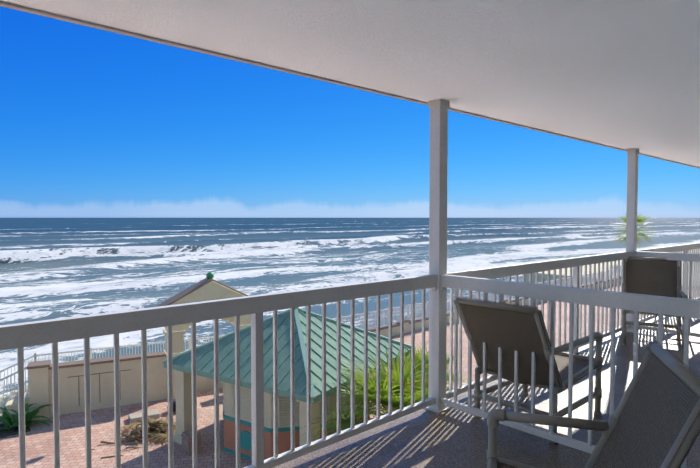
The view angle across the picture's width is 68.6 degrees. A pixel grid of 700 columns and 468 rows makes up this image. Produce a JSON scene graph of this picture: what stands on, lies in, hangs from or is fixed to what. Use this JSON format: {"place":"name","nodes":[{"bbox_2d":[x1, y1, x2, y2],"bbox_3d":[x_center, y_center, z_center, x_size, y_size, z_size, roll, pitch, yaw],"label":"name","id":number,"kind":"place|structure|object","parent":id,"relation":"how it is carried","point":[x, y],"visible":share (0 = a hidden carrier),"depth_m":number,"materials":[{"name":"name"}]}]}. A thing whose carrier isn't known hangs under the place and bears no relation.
{"place":"outdoors","nodes":[
{"label":"outdoors","id":0,"kind":"place"},
{"bbox_2d":[167,401,175,411],"bbox_3d":[-6.495,6.479,19.346,0.791,0.384,0.576,-2,2,-42],"label":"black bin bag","id":1,"kind":"object","parent":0,"point":[174,406],"visible":0.12,"depth_m":19.09,"materials":[{"name":"black plastic"}]},
{"bbox_2d":[181,429,200,455],"bbox_3d":[-4.952,6.489,15.979,0.465,0.554,0.588,-2,2,-42],"label":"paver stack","id":2,"kind":"object","parent":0,"point":[186,446],"visible":0.69,"depth_m":15.83,"materials":[{"name":"grey stone"}]},
{"bbox_2d":[224,382,363,428],"bbox_3d":[-1.850,4.850,17.417,5.001,1.500,5.001,-2,2,-42],"label":"cream kiosk","id":3,"kind":"object","parent":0,"point":[268,405],"visible":0.1,"depth_m":15.36,"materials":[{"name":"beige paint"}]},
{"bbox_2d":[223,381,358,427],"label":"kiosk louvres","id":4,"kind":"object","parent":3,"relation":"attached to","point":[279,409],"visible":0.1,"depth_m":15.25,"materials":[{"name":"wood"}]},
{"bbox_2d":[0,284,698,467],"bbox_3d":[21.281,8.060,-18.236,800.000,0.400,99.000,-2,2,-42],"label":"patio ground","id":5,"kind":"structure","parent":0,"point":[39,446],"depth_m":17.05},
{"bbox_2d":[0,422,30,437],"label":"planter soil","id":6,"kind":"structure","parent":5,"relation":"on","point":[7,432],"depth_m":17.33,"materials":[{"name":"brown soil"}]},
{"bbox_2d":[0,403,52,434],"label":"plants","id":7,"kind":"object","parent":5,"relation":"on","point":[30,416],"visible":0.67,"depth_m":17.78,"materials":[{"name":"green plant"}]},
{"bbox_2d":[91,416,177,458],"bbox_3d":[-6.837,6.511,17.168,3.393,0.645,2.621,-1,2,-24],"label":"dry shrub","id":8,"kind":"object","parent":5,"relation":"on","point":[159,427],"visible":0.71,"depth_m":16.95,"materials":[{"name":"brown plant"}]},
{"bbox_2d":[128,409,159,422],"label":"concrete step block","id":9,"kind":"structure","parent":5,"relation":"on","point":[152,414],"depth_m":18.52,"materials":[{"name":"white concrete"}]},
{"bbox_2d":[163,281,250,399],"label":"gabled building","id":10,"kind":"structure","parent":5,"relation":"on","point":[211,290],"depth_m":20.79,"materials":[{"name":"beige paint"}]},
{"bbox_2d":[157,278,248,306],"bbox_3d":[-5.832,2.418,21.382,4.068,1.167,0.940,-1,2,-26],"label":"gate roof","id":11,"kind":"object","parent":10,"relation":"attached to","point":[186,292],"visible":0.41,"depth_m":20.91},
{"bbox_2d":[206,272,213,278],"bbox_3d":[-5.832,1.752,21.361,0.318,0.340,0.318,-2,2,-42],"label":"roof finial","id":12,"kind":"object","parent":11,"relation":"on","point":[209,275],"visible":0.88,"depth_m":21.25,"materials":[{"name":"green metal"}]},
{"bbox_2d":[173,360,399,445],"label":"gazebo columns","id":13,"kind":"structure","parent":5,"relation":"on","point":[183,402],"depth_m":16.44,"materials":[{"name":"beige paint"}]},
{"bbox_2d":[164,311,410,403],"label":"pavilion roof","id":14,"kind":"structure","parent":13,"relation":"on","point":[283,370],"depth_m":15.72,"materials":[{"name":"teal metal"}]},
{"bbox_2d":[162,307,415,398],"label":"roof ridge caps","id":15,"kind":"object","parent":14,"relation":"attached to","point":[301,340],"visible":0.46,"depth_m":16.70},
{"bbox_2d":[173,310,408,394],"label":"roof seams","id":16,"kind":"object","parent":14,"relation":"attached to","point":[295,348],"visible":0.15,"depth_m":15.91,"materials":[{"name":"teal metal"}]},
{"bbox_2d":[223,409,361,459],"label":"kiosk teal bands","id":17,"kind":"object","parent":5,"relation":"on","point":[266,429],"visible":0.1,"depth_m":15.43,"materials":[{"name":"teal paint"}]},
{"bbox_2d":[224,407,369,459],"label":"low wall","id":18,"kind":"structure","parent":5,"relation":"on","point":[284,441],"depth_m":15.12,"materials":[{"name":"pink paint"}]},
{"bbox_2d":[240,422,358,450],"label":"kiosk medallions","id":19,"kind":"object","parent":18,"relation":"attached to","point":[245,440],"visible":0.19,"depth_m":15.45,"materials":[{"name":"teal paint"}]},
{"bbox_2d":[0,248,699,423],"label":"sea wall","id":20,"kind":"structure","parent":5,"relation":"on","point":[40,393],"depth_m":19.62,"materials":[{"name":"beige paint"}]},
{"bbox_2d":[27,276,620,405],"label":"wall cap","id":21,"kind":"object","parent":20,"relation":"on","point":[39,364],"visible":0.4,"depth_m":19.65,"materials":[{"name":"beige concrete"}]},
{"bbox_2d":[0,268,620,404],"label":"sea wall fences","id":22,"kind":"object","parent":21,"relation":"on","point":[35,355],"visible":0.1,"depth_m":23.24,"materials":[{"name":"white metal"}]},
{"bbox_2d":[611,210,656,247],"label":"palm","id":23,"kind":"object","parent":20,"relation":"on","point":[638,223],"visible":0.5,"depth_m":76.40,"materials":[{"name":"green plant"}]},
{"bbox_2d":[298,344,462,441],"bbox_3d":[1.092,5.221,13.991,5.033,4.717,4.986,-2,2,-42],"label":"palm","id":24,"kind":"object","parent":5,"relation":"on","point":[359,413],"depth_m":13.77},
{"bbox_2d":[386,343,466,410],"bbox_3d":[2.602,5.191,17.271,3.467,3.267,3.557,-2,2,-42],"label":"palm","id":25,"kind":"object","parent":5,"relation":"on","point":[427,359],"depth_m":17.31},
{"bbox_3d":[2.784,-1.371,1.687,25.200,17.180,0.300,-2,2,-42],"label":"building wall","id":26,"kind":"object","parent":5,"relation":"on","visible":0},
{"bbox_2d":[0,99,699,467],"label":"balcony railings","id":27,"kind":"object","parent":26,"relation":"attached to","point":[438,279],"visible":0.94,"depth_m":3.30,"materials":[{"name":"white metal"}]},
{"bbox_2d":[0,0,699,168],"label":"ceiling edge trim","id":28,"kind":"structure","parent":27,"relation":"attached to","point":[94,25],"depth_m":2.92,"materials":[{"name":"paint"}]},
{"bbox_2d":[1,0,699,166],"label":"ceiling","id":29,"kind":"structure","parent":27,"relation":"on","point":[623,74],"depth_m":2.75,"materials":[{"name":"white paint"}]},
{"bbox_2d":[0,218,699,395],"bbox_3d":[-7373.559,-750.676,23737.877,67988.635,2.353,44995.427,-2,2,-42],"label":"sea","id":30,"kind":"structure","parent":0,"point":[53,268],"depth_m":112.28,"materials":[{"name":"blue liquid"}]},
{"bbox_2d":[0,6,699,217],"label":"sky","id":31,"kind":"structure","parent":0,"point":[95,123],"materials":[{"name":"blue"}]},
{"bbox_2d":[273,316,699,467],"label":"balcony floor","id":32,"kind":"structure","parent":0,"point":[449,438],"depth_m":3.56,"materials":[{"name":"grey concrete"}]},
{"bbox_2d":[455,297,602,443],"bbox_3d":[1.341,0.921,3.817,1.028,0.942,0.653,-2,2,-42],"label":"chair frame","id":33,"kind":"object","parent":32,"relation":"on","point":[557,389],"visible":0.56,"depth_m":3.68,"materials":[{"name":"beige plastic"}]},
{"bbox_2d":[454,296,587,359],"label":"chair sling sleeves","id":34,"kind":"object","parent":33,"relation":"attached to","point":[505,310],"visible":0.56,"depth_m":3.46,"materials":[{"name":"brown fabric"}]},
{"bbox_2d":[454,302,601,391],"bbox_3d":[1.335,0.770,3.807,0.993,0.612,0.652,-2,2,-42],"label":"sling chair","id":35,"kind":"object","parent":33,"relation":"in","point":[509,333],"visible":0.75,"depth_m":3.57,"materials":[{"name":"brown fabric"}]},
{"bbox_2d":[487,343,699,467],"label":"chair frame","id":36,"kind":"object","parent":32,"relation":"on","point":[496,416],"visible":0.77,"depth_m":2.17,"materials":[{"name":"beige plastic"}]},
{"bbox_2d":[486,342,699,467],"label":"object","id":37,"kind":"object","parent":36,"relation":"attached to","point":[657,358],"visible":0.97,"depth_m":1.95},
{"bbox_2d":[497,345,699,467],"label":"chair sling","id":38,"kind":"object","parent":36,"relation":"attached to","point":[659,408],"visible":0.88,"depth_m":1.92,"materials":[{"name":"grey fabric"}]},
{"bbox_2d":[621,257,687,351],"bbox_3d":[3.687,0.814,6.260,0.653,1.000,0.812,1,2,28],"label":"chair frame","id":39,"kind":"object","parent":32,"relation":"on","point":[677,326],"visible":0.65,"depth_m":6.30,"materials":[{"name":"beige plastic"}]},
{"bbox_2d":[622,260,681,297],"bbox_3d":[3.691,0.663,6.263,0.779,0.669,0.652,-4,4,-62],"label":"chair sling","id":40,"kind":"object","parent":39,"relation":"in","point":[650,277],"visible":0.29,"depth_m":6.51,"materials":[{"name":"brown fabric"}]}
]}

